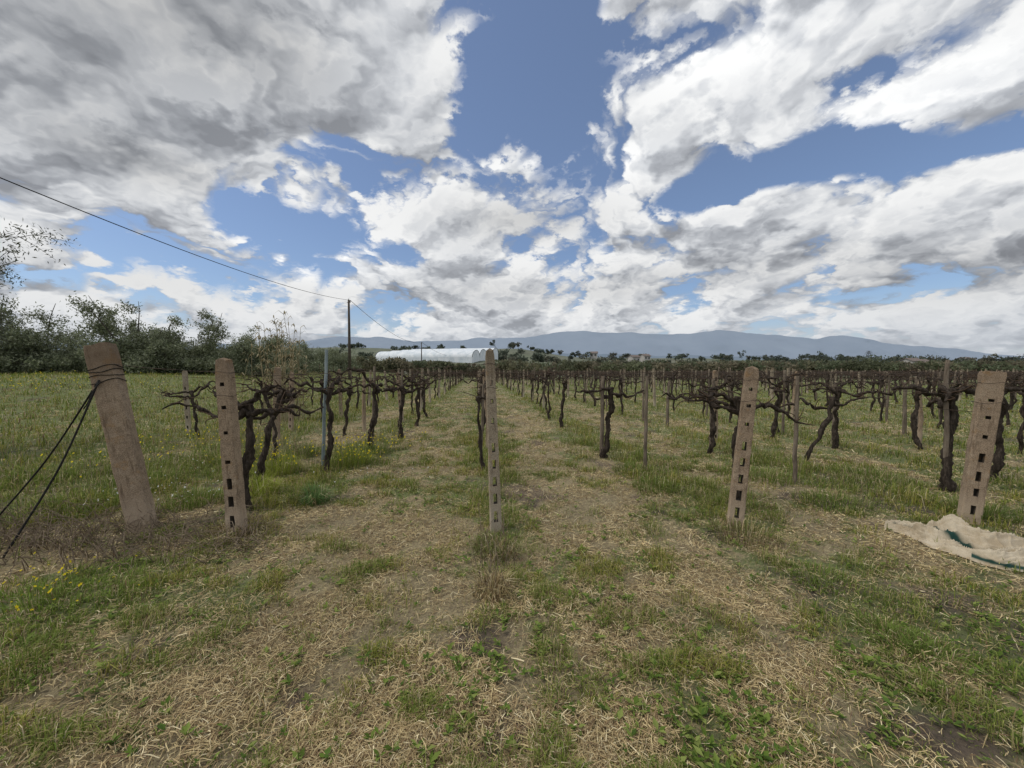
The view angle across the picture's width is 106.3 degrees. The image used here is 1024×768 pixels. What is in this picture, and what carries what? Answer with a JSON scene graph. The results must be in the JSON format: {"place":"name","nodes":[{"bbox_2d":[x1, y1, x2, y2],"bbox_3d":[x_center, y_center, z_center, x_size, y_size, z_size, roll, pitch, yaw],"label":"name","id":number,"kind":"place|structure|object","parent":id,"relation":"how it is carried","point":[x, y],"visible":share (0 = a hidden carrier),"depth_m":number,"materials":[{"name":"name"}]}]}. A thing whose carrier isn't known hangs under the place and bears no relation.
{"place":"outdoors","nodes":[
{"label":"outdoors","id":0,"kind":"place"},
{"bbox_2d":[0,347,1023,767],"bbox_3d":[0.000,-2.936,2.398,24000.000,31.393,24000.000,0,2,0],"label":"ground","id":1,"kind":"structure","parent":0,"point":[942,735],"depth_m":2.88,"materials":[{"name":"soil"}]},
{"bbox_2d":[0,308,61,373],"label":"olive tree","id":2,"kind":"object","parent":1,"relation":"on","point":[22,348],"visible":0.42,"depth_m":23.80,"materials":[{"name":"green plant"}]},
{"bbox_2d":[0,217,79,352],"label":"olive tree","id":3,"kind":"object","parent":1,"relation":"on","point":[8,264],"visible":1,"depth_m":8.07,"materials":[{"name":"green plant"}]},
{"bbox_2d":[0,292,91,373],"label":"olive tree","id":4,"kind":"object","parent":1,"relation":"on","point":[54,361],"visible":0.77,"depth_m":24.48,"materials":[{"name":"green plant"}]},
{"bbox_2d":[49,325,121,372],"bbox_3d":[-33.479,-2.717,29.928,6.204,4.275,5.872,1,2,25],"label":"olive tree","id":5,"kind":"object","parent":1,"relation":"on","point":[81,343],"visible":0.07,"depth_m":30.01,"materials":[{"name":"green plant"}]},
{"bbox_2d":[72,295,162,373],"bbox_3d":[-26.129,-2.990,25.794,4.992,5.115,4.402,0,2,0],"label":"olive tree","id":6,"kind":"object","parent":1,"relation":"on","point":[99,328],"visible":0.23,"depth_m":24.56,"materials":[{"name":"green plant"}]},
{"bbox_2d":[83,342,158,532],"bbox_3d":[-3.906,0.658,3.875,0.216,2.175,0.157,-13,0,-17],"label":"concrete vineyard post","id":7,"kind":"object","parent":1,"relation":"on","point":[117,420],"visible":0.84,"depth_m":3.81,"materials":[{"name":"grey concrete"}]},
{"bbox_2d":[0,364,126,557],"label":"anchor cords","id":8,"kind":"object","parent":7,"relation":"attached to","point":[92,393],"visible":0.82,"depth_m":3.75,"materials":[{"name":"black"}]},
{"bbox_2d":[59,291,191,372],"bbox_3d":[-24.472,-3.081,24.949,5.967,5.302,4.121,0,2,6],"label":"olive tree","id":9,"kind":"object","parent":1,"relation":"on","point":[138,355],"visible":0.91,"depth_m":24.91,"materials":[{"name":"green plant"}]},
{"bbox_2d":[127,311,195,373],"bbox_3d":[-25.714,-2.902,28.042,5.903,4.752,4.852,0,2,0],"label":"olive tree","id":10,"kind":"object","parent":1,"relation":"on","point":[179,323],"visible":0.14,"depth_m":28.36,"materials":[{"name":"green plant"}]},
{"bbox_2d":[182,371,191,431],"bbox_3d":[-8.316,0.569,9.828,0.103,1.846,0.085,-3,2,-17],"label":"concrete vineyard post","id":11,"kind":"object","parent":1,"relation":"on","point":[186,401],"visible":0.72,"depth_m":9.79,"materials":[{"name":"grey concrete"}]},
{"bbox_2d":[160,381,215,437],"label":"grapevine","id":12,"kind":"object","parent":1,"relation":"on","point":[195,415],"visible":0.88,"depth_m":8.95,"materials":[{"name":"brown plant"}]},
{"bbox_2d":[152,308,241,373],"bbox_3d":[-22.529,-3.044,28.194,5.192,5.182,5.190,1,2,14],"label":"olive tree","id":13,"kind":"object","parent":1,"relation":"on","point":[201,357],"visible":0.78,"depth_m":27.68,"materials":[{"name":"green plant"}]},
{"bbox_2d":[0,369,441,623],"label":"yellow wildflowers","id":14,"kind":"object","parent":1,"relation":"on","point":[241,433],"visible":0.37,"depth_m":6.17,"materials":[{"name":"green plant"}]},
{"bbox_2d":[215,358,247,534],"bbox_3d":[-2.716,0.730,3.722,0.148,1.971,0.115,-3,2,0],"label":"concrete vineyard post","id":15,"kind":"object","parent":1,"relation":"on","point":[232,469],"visible":0.9,"depth_m":3.68,"materials":[{"name":"grey concrete"}]},
{"bbox_2d":[210,325,274,372],"bbox_3d":[-23.718,-3.004,33.192,5.031,4.616,5.454,1,2,19],"label":"olive tree","id":16,"kind":"object","parent":1,"relation":"on","point":[224,351],"visible":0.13,"depth_m":32.38,"materials":[{"name":"green plant"}]},
{"bbox_2d":[162,363,323,510],"bbox_3d":[-3.150,0.618,4.513,1.591,1.717,0.822,-1,2,-16],"label":"grapevine","id":17,"kind":"object","parent":1,"relation":"on","point":[249,412],"visible":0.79,"depth_m":4.33,"materials":[{"name":"brown plant"}]},
{"bbox_2d":[239,372,271,415],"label":"grapevine","id":18,"kind":"object","parent":1,"relation":"on","point":[261,386],"visible":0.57,"depth_m":12.83,"materials":[{"name":"brown plant"}]},
{"bbox_2d":[83,439,429,530],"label":"white wildflowers","id":19,"kind":"object","parent":1,"relation":"on","point":[192,488],"visible":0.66,"depth_m":4.63,"materials":[{"name":"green plant"}]},
{"bbox_2d":[222,334,297,375],"bbox_3d":[-19.402,-2.232,30.382,4.632,3.609,5.267,0,2,-13],"label":"olive tree","id":20,"kind":"object","parent":1,"relation":"on","point":[240,350],"visible":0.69,"depth_m":29.19,"materials":[{"name":"green plant"}]},
{"bbox_2d":[0,484,523,593],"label":"dry brambles","id":21,"kind":"object","parent":1,"relation":"on","point":[32,541],"visible":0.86,"depth_m":3.48,"materials":[{"name":"brown plant"}]},
{"bbox_2d":[238,310,310,421],"bbox_3d":[-7.400,-0.536,12.307,1.933,3.400,2.218,0,2,0],"label":"reed clump","id":22,"kind":"object","parent":1,"relation":"on","point":[291,363],"visible":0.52,"depth_m":12.04,"materials":[{"name":"green plant"}]},
{"bbox_2d":[262,388,287,459],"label":"grapevine","id":23,"kind":"object","parent":1,"relation":"on","point":[265,395],"visible":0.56,"depth_m":6.87,"materials":[{"name":"brown plant"}]},
{"bbox_2d":[272,367,280,447],"bbox_3d":[-4.840,0.609,7.897,0.135,1.923,0.104,2,2,-17],"label":"concrete vineyard post","id":24,"kind":"object","parent":1,"relation":"on","point":[277,370],"visible":0.47,"depth_m":7.85,"materials":[{"name":"grey concrete"}]},
{"bbox_2d":[236,381,339,483],"bbox_3d":[-3.235,0.708,5.483,1.282,1.515,0.984,1,2,32],"label":"grapevine","id":25,"kind":"object","parent":1,"relation":"on","point":[262,458],"visible":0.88,"depth_m":5.29,"materials":[{"name":"brown plant"}]},
{"bbox_2d":[254,336,324,372],"bbox_3d":[-22.281,-2.939,38.207,6.158,4.202,5.730,1,2,20],"label":"olive tree","id":26,"kind":"object","parent":1,"relation":"on","point":[301,365],"visible":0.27,"depth_m":37.95,"materials":[{"name":"green plant"}]},
{"bbox_2d":[288,372,293,430],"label":"concrete vineyard post","id":27,"kind":"object","parent":1,"relation":"on","point":[290,416],"visible":0.52,"depth_m":9.95,"materials":[{"name":"grey concrete"}]},
{"bbox_2d":[283,339,339,371],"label":"olive tree","id":28,"kind":"object","parent":1,"relation":"on","point":[309,352],"visible":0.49,"depth_m":45.50,"materials":[{"name":"green plant"}]},
{"bbox_2d":[292,371,340,420],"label":"grapevine","id":29,"kind":"object","parent":1,"relation":"on","point":[321,382],"visible":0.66,"depth_m":11.73,"materials":[{"name":"brown plant"}]},
{"bbox_2d":[321,349,327,468],"bbox_3d":[-2.981,0.491,6.108,0.066,2.076,0.069,3,2,0],"label":"wooden vineyard stake","id":30,"kind":"object","parent":1,"relation":"on","point":[324,409],"visible":0.75,"depth_m":6.08,"materials":[{"name":"wood"}]},
{"bbox_2d":[282,365,378,473],"bbox_3d":[-2.789,0.571,6.152,1.166,1.778,1.065,0,2,10],"label":"grapevine","id":31,"kind":"object","parent":1,"relation":"on","point":[330,420],"visible":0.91,"depth_m":5.97,"materials":[{"name":"brown plant"}]},
{"bbox_2d":[315,345,361,371],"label":"olive tree","id":32,"kind":"object","parent":1,"relation":"on","point":[336,357],"visible":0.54,"depth_m":53.64,"materials":[{"name":"green plant"}]},
{"bbox_2d":[338,369,342,415],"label":"concrete vineyard post","id":33,"kind":"object","parent":1,"relation":"on","point":[340,404],"visible":0.59,"depth_m":13.26,"materials":[{"name":"concrete"}]},
{"bbox_2d":[347,299,350,379],"bbox_3d":[-15.201,-4.001,35.880,0.292,7.882,0.300,2,3,38],"label":"utility pole","id":34,"kind":"object","parent":1,"relation":"on","point":[349,345],"visible":0.86,"depth_m":35.78,"materials":[{"name":"brown wood"}]},
{"bbox_2d":[0,177,440,353],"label":"overhead cable","id":35,"kind":"object","parent":34,"relation":"attached to","point":[163,242],"visible":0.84,"depth_m":13.17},
{"bbox_2d":[330,375,371,435],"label":"grapevine","id":36,"kind":"object","parent":1,"relation":"on","point":[349,394],"visible":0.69,"depth_m":9.31,"materials":[{"name":"brown plant"}]},
{"bbox_2d":[362,371,365,431],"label":"wooden vineyard stake","id":37,"kind":"object","parent":1,"relation":"on","point":[363,409],"visible":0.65,"depth_m":9.92,"materials":[{"name":"wood"}]},
{"bbox_2d":[328,365,408,449],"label":"grapevine","id":38,"kind":"object","parent":1,"relation":"on","point":[373,421],"visible":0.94,"depth_m":7.72,"materials":[{"name":"brown plant"}]},
{"bbox_2d":[372,366,375,443],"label":"wooden vineyard stake","id":39,"kind":"object","parent":1,"relation":"on","point":[374,378],"visible":0.36,"depth_m":7.86,"materials":[{"name":"brown wood"}]},
{"bbox_2d":[396,373,403,422],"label":"concrete vineyard post","id":40,"kind":"object","parent":1,"relation":"on","point":[398,391],"visible":0.3,"depth_m":11.63,"materials":[{"name":"concrete"}]},
{"bbox_2d":[371,374,431,438],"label":"grapevine","id":41,"kind":"object","parent":1,"relation":"on","point":[422,387],"visible":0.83,"depth_m":9.15,"materials":[{"name":"brown plant"}]},
{"bbox_2d":[384,368,432,414],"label":"grapevine","id":42,"kind":"object","parent":1,"relation":"on","point":[412,410],"visible":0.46,"depth_m":13.66,"materials":[{"name":"brown plant"}]},
{"bbox_2d":[391,370,441,425],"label":"grapevine","id":43,"kind":"object","parent":1,"relation":"on","point":[418,413],"visible":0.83,"depth_m":10.90,"materials":[{"name":"brown plant"}]},
{"bbox_2d":[409,365,451,417],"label":"grapevine","id":44,"kind":"object","parent":1,"relation":"on","point":[423,399],"visible":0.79,"depth_m":12.75,"materials":[{"name":"brown plant"}]},
{"bbox_2d":[375,348,497,362],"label":"polytunnel greenhouse","id":45,"kind":"object","parent":1,"relation":"on","point":[465,355],"visible":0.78,"depth_m":141.82,"materials":[{"name":"white plastic"}]},
{"bbox_2d":[460,386,491,470],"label":"grapevine","id":46,"kind":"object","parent":1,"relation":"on","point":[478,399],"visible":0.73,"depth_m":6.00,"materials":[{"name":"brown plant"}]},
{"bbox_2d":[457,366,502,401],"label":"grapevine","id":47,"kind":"object","parent":1,"relation":"on","point":[482,374],"visible":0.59,"depth_m":11.43,"materials":[{"name":"brown plant"}]},
{"bbox_2d":[481,384,484,468],"bbox_3d":[-0.472,0.764,6.115,0.070,1.530,0.070,1,2,0],"label":"wooden vineyard stake","id":48,"kind":"object","parent":1,"relation":"on","point":[482,418],"visible":0.62,"depth_m":6.09,"materials":[{"name":"brown wood"}]},
{"bbox_2d":[475,378,499,431],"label":"grapevine","id":49,"kind":"object","parent":1,"relation":"on","point":[478,394],"visible":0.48,"depth_m":9.79,"materials":[{"name":"brown plant"}]},
{"bbox_2d":[486,380,491,449],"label":"concrete vineyard post","id":50,"kind":"object","parent":1,"relation":"on","point":[486,419],"visible":0.2,"depth_m":7.58,"materials":[{"name":"concrete"}]},
{"bbox_2d":[485,348,501,532],"bbox_3d":[-0.186,0.683,3.815,0.118,2.071,0.074,-2,2,-10],"label":"concrete vineyard post","id":51,"kind":"object","parent":1,"relation":"on","point":[492,432],"visible":0.91,"depth_m":3.78,"materials":[{"name":"grey concrete"}]},
{"bbox_2d":[0,384,1023,767],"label":"dry straw","id":52,"kind":"object","parent":1,"relation":"on","point":[440,740],"visible":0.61,"depth_m":2.11,"materials":[{"name":"beige plant"}]},
{"bbox_2d":[0,437,1023,767],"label":"broadleaf weeds","id":53,"kind":"object","parent":1,"relation":"on","point":[700,711],"visible":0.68,"depth_m":1.95,"materials":[{"name":"green plant"}]},
{"bbox_2d":[0,404,1023,515],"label":"dry weed stalks","id":54,"kind":"object","parent":1,"relation":"on","point":[257,442],"visible":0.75,"depth_m":5.86,"materials":[{"name":"plant"}]},
{"bbox_2d":[525,375,551,419],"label":"grapevine","id":55,"kind":"object","parent":1,"relation":"on","point":[550,408],"visible":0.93,"depth_m":12.54,"materials":[{"name":"brown plant"}]},
{"bbox_2d":[523,367,562,412],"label":"grapevine","id":56,"kind":"object","parent":1,"relation":"on","point":[546,378],"visible":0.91,"depth_m":14.30,"materials":[{"name":"brown plant"}]},
{"bbox_2d":[557,369,575,427],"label":"grapevine","id":57,"kind":"object","parent":1,"relation":"on","point":[563,382],"visible":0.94,"depth_m":10.59,"materials":[{"name":"brown plant"}]},
{"bbox_2d":[600,376,604,452],"bbox_3d":[1.632,0.671,6.961,0.090,1.636,0.081,-1,2,-33],"label":"wooden vineyard stake","id":58,"kind":"object","parent":1,"relation":"on","point":[602,416],"visible":0.77,"depth_m":6.94,"materials":[{"name":"brown wood"}]},
{"bbox_2d":[564,379,644,458],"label":"grapevine","id":59,"kind":"object","parent":1,"relation":"on","point":[606,447],"visible":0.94,"depth_m":6.91,"materials":[{"name":"brown plant"}]},
{"bbox_2d":[600,374,636,414],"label":"grapevine","id":60,"kind":"object","parent":1,"relation":"on","point":[621,390],"visible":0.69,"depth_m":13.78,"materials":[{"name":"brown plant"}]},
{"bbox_2d":[642,373,644,420],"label":"wooden vineyard stake","id":61,"kind":"object","parent":1,"relation":"on","point":[643,397],"visible":0.74,"depth_m":12.17,"materials":[{"name":"brown wood"}]},
{"bbox_2d":[643,376,648,470],"bbox_3d":[2.106,0.702,6.028,0.067,1.655,0.061,1,2,0],"label":"wooden vineyard stake","id":62,"kind":"object","parent":1,"relation":"on","point":[645,421],"visible":0.84,"depth_m":6.01,"materials":[{"name":"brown wood"}]},
{"bbox_2d":[296,367,1023,410],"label":"vineyard rows","id":63,"kind":"object","parent":1,"relation":"on","point":[679,376],"visible":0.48,"depth_m":23.22,"materials":[{"name":"brown plant"}]},
{"bbox_2d":[311,352,1023,379],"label":"distant olive grove","id":64,"kind":"object","parent":1,"relation":"on","point":[393,364],"visible":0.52,"depth_m":66.63,"materials":[{"name":"green plant"}]},
{"bbox_2d":[666,381,670,426],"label":"wooden vineyard stake","id":65,"kind":"object","parent":1,"relation":"on","point":[667,404],"visible":0.78,"depth_m":10.94,"materials":[{"name":"brown wood"}]},
{"bbox_2d":[653,367,688,410],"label":"grapevine","id":66,"kind":"object","parent":1,"relation":"on","point":[673,379],"visible":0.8,"depth_m":14.86,"materials":[{"name":"brown plant"}]},
{"bbox_2d":[333,340,1023,365],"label":"distant trees","id":67,"kind":"object","parent":1,"relation":"on","point":[538,356],"visible":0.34,"depth_m":247.42,"materials":[{"name":"green plant"}]},
{"bbox_2d":[657,375,750,453],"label":"grapevine","id":68,"kind":"object","parent":1,"relation":"on","point":[713,430],"visible":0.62,"depth_m":7.30,"materials":[{"name":"brown plant"}]},
{"bbox_2d":[687,371,721,416],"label":"grapevine","id":69,"kind":"object","parent":1,"relation":"on","point":[704,406],"visible":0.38,"depth_m":13.18,"materials":[{"name":"brown plant"}]},
{"bbox_2d":[712,370,717,441],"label":"concrete vineyard post","id":70,"kind":"object","parent":1,"relation":"on","point":[715,374],"visible":0.39,"depth_m":8.56,"materials":[{"name":"grey concrete"}]},
{"bbox_2d":[672,373,767,437],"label":"grapevine","id":71,"kind":"object","parent":1,"relation":"on","point":[704,387],"visible":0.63,"depth_m":8.65,"materials":[{"name":"brown plant"}]},
{"bbox_2d":[718,375,763,422],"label":"grapevine","id":72,"kind":"object","parent":1,"relation":"on","point":[732,384],"visible":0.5,"depth_m":11.51,"materials":[{"name":"brown plant"}]},
{"bbox_2d":[668,388,814,514],"bbox_3d":[2.658,0.739,4.734,1.554,1.552,1.005,0,2,0],"label":"grapevine","id":73,"kind":"object","parent":1,"relation":"on","point":[735,401],"visible":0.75,"depth_m":4.39,"materials":[{"name":"brown plant"}]},
{"bbox_2d":[727,366,758,527],"bbox_3d":[2.369,0.769,3.958,0.148,1.916,0.093,6,2,20],"label":"concrete vineyard post","id":74,"kind":"object","parent":1,"relation":"on","point":[744,431],"visible":0.89,"depth_m":3.92,"materials":[{"name":"grey concrete"}]},
{"bbox_2d":[758,374,788,437],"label":"grapevine","id":75,"kind":"object","parent":1,"relation":"on","point":[774,423],"visible":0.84,"depth_m":8.98,"materials":[{"name":"brown plant"}]},
{"bbox_2d":[739,363,815,433],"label":"grapevine","id":76,"kind":"object","parent":1,"relation":"on","point":[780,383],"visible":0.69,"depth_m":9.71,"materials":[{"name":"brown plant"}]},
{"bbox_2d":[781,370,785,434],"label":"wooden vineyard stake","id":77,"kind":"object","parent":1,"relation":"on","point":[783,408],"visible":0.75,"depth_m":9.64,"materials":[{"name":"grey wood"}]},
{"bbox_2d":[767,376,811,418],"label":"grapevine","id":78,"kind":"object","parent":1,"relation":"on","point":[787,399],"visible":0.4,"depth_m":12.64,"materials":[{"name":"brown plant"}]},
{"bbox_2d":[790,371,798,419],"bbox_3d":[9.214,0.495,12.534,0.114,1.826,0.094,4,2,-8],"label":"concrete vineyard post","id":79,"kind":"object","parent":1,"relation":"on","point":[793,401],"visible":0.47,"depth_m":12.51,"materials":[{"name":"concrete"}]},
{"bbox_2d":[792,376,799,483],"bbox_3d":[3.953,0.717,5.353,0.075,1.658,0.062,0,2,0],"label":"wooden vineyard stake","id":80,"kind":"object","parent":1,"relation":"on","point":[795,441],"visible":0.82,"depth_m":5.33,"materials":[{"name":"grey wood"}]},
{"bbox_2d":[830,384,837,444],"bbox_3d":[6.776,0.719,8.075,0.098,1.443,0.094,-2,3,-40],"label":"wooden vineyard stake","id":81,"kind":"object","parent":1,"relation":"on","point":[833,408],"visible":0.2,"depth_m":8.05,"materials":[{"name":"grey wood"}]},
{"bbox_2d":[779,387,892,463],"bbox_3d":[5.656,0.745,6.653,1.775,1.407,0.377,0,2,13],"label":"grapevine","id":82,"kind":"object","parent":1,"relation":"on","point":[831,403],"visible":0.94,"depth_m":6.66,"materials":[{"name":"brown plant"}]},
{"bbox_2d":[808,376,867,415],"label":"grapevine","id":83,"kind":"object","parent":1,"relation":"on","point":[848,380],"visible":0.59,"depth_m":10.85,"materials":[{"name":"brown plant"}]},
{"bbox_2d":[790,372,893,448],"bbox_3d":[6.563,0.559,7.683,1.270,1.608,1.662,-2,3,-39],"label":"grapevine","id":84,"kind":"object","parent":1,"relation":"on","point":[837,391],"visible":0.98,"depth_m":7.67,"materials":[{"name":"brown plant"}]},
{"bbox_2d":[861,376,893,411],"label":"grapevine","id":85,"kind":"object","parent":1,"relation":"on","point":[874,399],"visible":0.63,"depth_m":14.77,"materials":[{"name":"brown plant"}]},
{"bbox_2d":[856,369,904,421],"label":"grapevine","id":86,"kind":"object","parent":1,"relation":"on","point":[879,401],"visible":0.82,"depth_m":12.08,"materials":[{"name":"brown plant"}]},
{"bbox_2d":[885,373,889,421],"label":"wooden vineyard stake","id":87,"kind":"object","parent":1,"relation":"on","point":[886,412],"visible":0.73,"depth_m":11.99,"materials":[{"name":"grey wood"}]},
{"bbox_2d":[902,382,907,435],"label":"wooden vineyard stake","id":88,"kind":"object","parent":1,"relation":"on","point":[904,416],"visible":0.76,"depth_m":9.33,"materials":[{"name":"grey wood"}]},
{"bbox_2d":[917,381,923,442],"bbox_3d":[8.743,0.684,8.234,0.102,1.508,0.102,-1,2,0],"label":"wooden vineyard stake","id":89,"kind":"object","parent":1,"relation":"on","point":[920,423],"visible":0.56,"depth_m":8.20,"materials":[{"name":"wood"}]},
{"bbox_2d":[898,380,942,418],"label":"grapevine","id":90,"kind":"object","parent":1,"relation":"on","point":[932,406],"visible":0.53,"depth_m":12.79,"materials":[{"name":"brown plant"}]},
{"bbox_2d":[910,366,952,449],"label":"grapevine","id":91,"kind":"object","parent":1,"relation":"on","point":[914,427],"visible":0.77,"depth_m":7.96,"materials":[{"name":"brown plant"}]},
{"bbox_2d":[942,360,950,467],"bbox_3d":[5.801,0.636,5.127,0.090,1.916,0.069,-1,2,0],"label":"wooden vineyard stake","id":92,"kind":"object","parent":1,"relation":"on","point":[946,437],"visible":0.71,"depth_m":5.10,"materials":[{"name":"grey wood"}]},
{"bbox_2d":[934,381,963,428],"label":"grapevine","id":93,"kind":"object","parent":1,"relation":"on","point":[941,416],"visible":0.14,"depth_m":10.49,"materials":[{"name":"brown plant"}]},
{"bbox_2d":[889,372,1010,492],"bbox_3d":[5.903,0.682,5.228,1.406,1.692,0.919,-1,2,-28],"label":"grapevine","id":94,"kind":"object","parent":1,"relation":"on","point":[948,483],"visible":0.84,"depth_m":5.08,"materials":[{"name":"brown plant"}]},
{"bbox_2d":[884,514,1023,571],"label":"jute ground sheet","id":95,"kind":"object","parent":1,"relation":"on","point":[959,536],"visible":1,"depth_m":3.38,"materials":[{"name":"fabric"}]},
{"bbox_2d":[932,370,1023,480],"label":"grapevine","id":96,"kind":"object","parent":1,"relation":"on","point":[998,465],"visible":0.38,"depth_m":5.59,"materials":[{"name":"brown plant"}]},
{"bbox_2d":[957,371,1006,524],"bbox_3d":[4.883,0.788,4.021,0.173,1.859,0.106,8,2,28],"label":"concrete vineyard post","id":97,"kind":"object","parent":1,"relation":"on","point":[981,440],"visible":0.91,"depth_m":3.98,"materials":[{"name":"grey concrete"}]},
{"bbox_2d":[116,364,1023,411],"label":"trellis wires","id":98,"kind":"object","parent":97,"relation":"attached to","point":[768,372],"visible":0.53,"depth_m":9.24,"materials":[{"name":"grey metal"}]},
{"bbox_2d":[216,363,1008,403],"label":"wire ties","id":99,"kind":"object","parent":97,"relation":"attached to","point":[740,400],"visible":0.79,"depth_m":3.88,"materials":[{"name":"grey metal"}]},
{"bbox_2d":[974,370,1023,426],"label":"grapevine","id":100,"kind":"object","parent":1,"relation":"on","point":[1010,405],"visible":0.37,"depth_m":10.97,"materials":[{"name":"brown plant"}]},
{"bbox_2d":[1009,380,1023,454],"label":"grapevine","id":101,"kind":"object","parent":1,"relation":"on","point":[1020,437],"visible":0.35,"depth_m":7.20,"materials":[{"name":"brown plant"}]},
{"bbox_2d":[0,0,1023,355],"label":"sky","id":102,"kind":"structure","parent":0,"point":[445,170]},
{"bbox_2d":[58,330,1023,359],"bbox_3d":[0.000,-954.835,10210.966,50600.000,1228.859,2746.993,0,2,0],"label":"mountains","id":103,"kind":"structure","parent":0,"point":[715,342],"depth_m":10582.03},
{"bbox_2d":[431,348,949,361],"bbox_3d":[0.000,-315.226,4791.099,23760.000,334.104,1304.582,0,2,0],"label":"foothills","id":104,"kind":"structure","parent":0,"point":[689,356],"depth_m":5169.43,"materials":[{"name":"green plant"}]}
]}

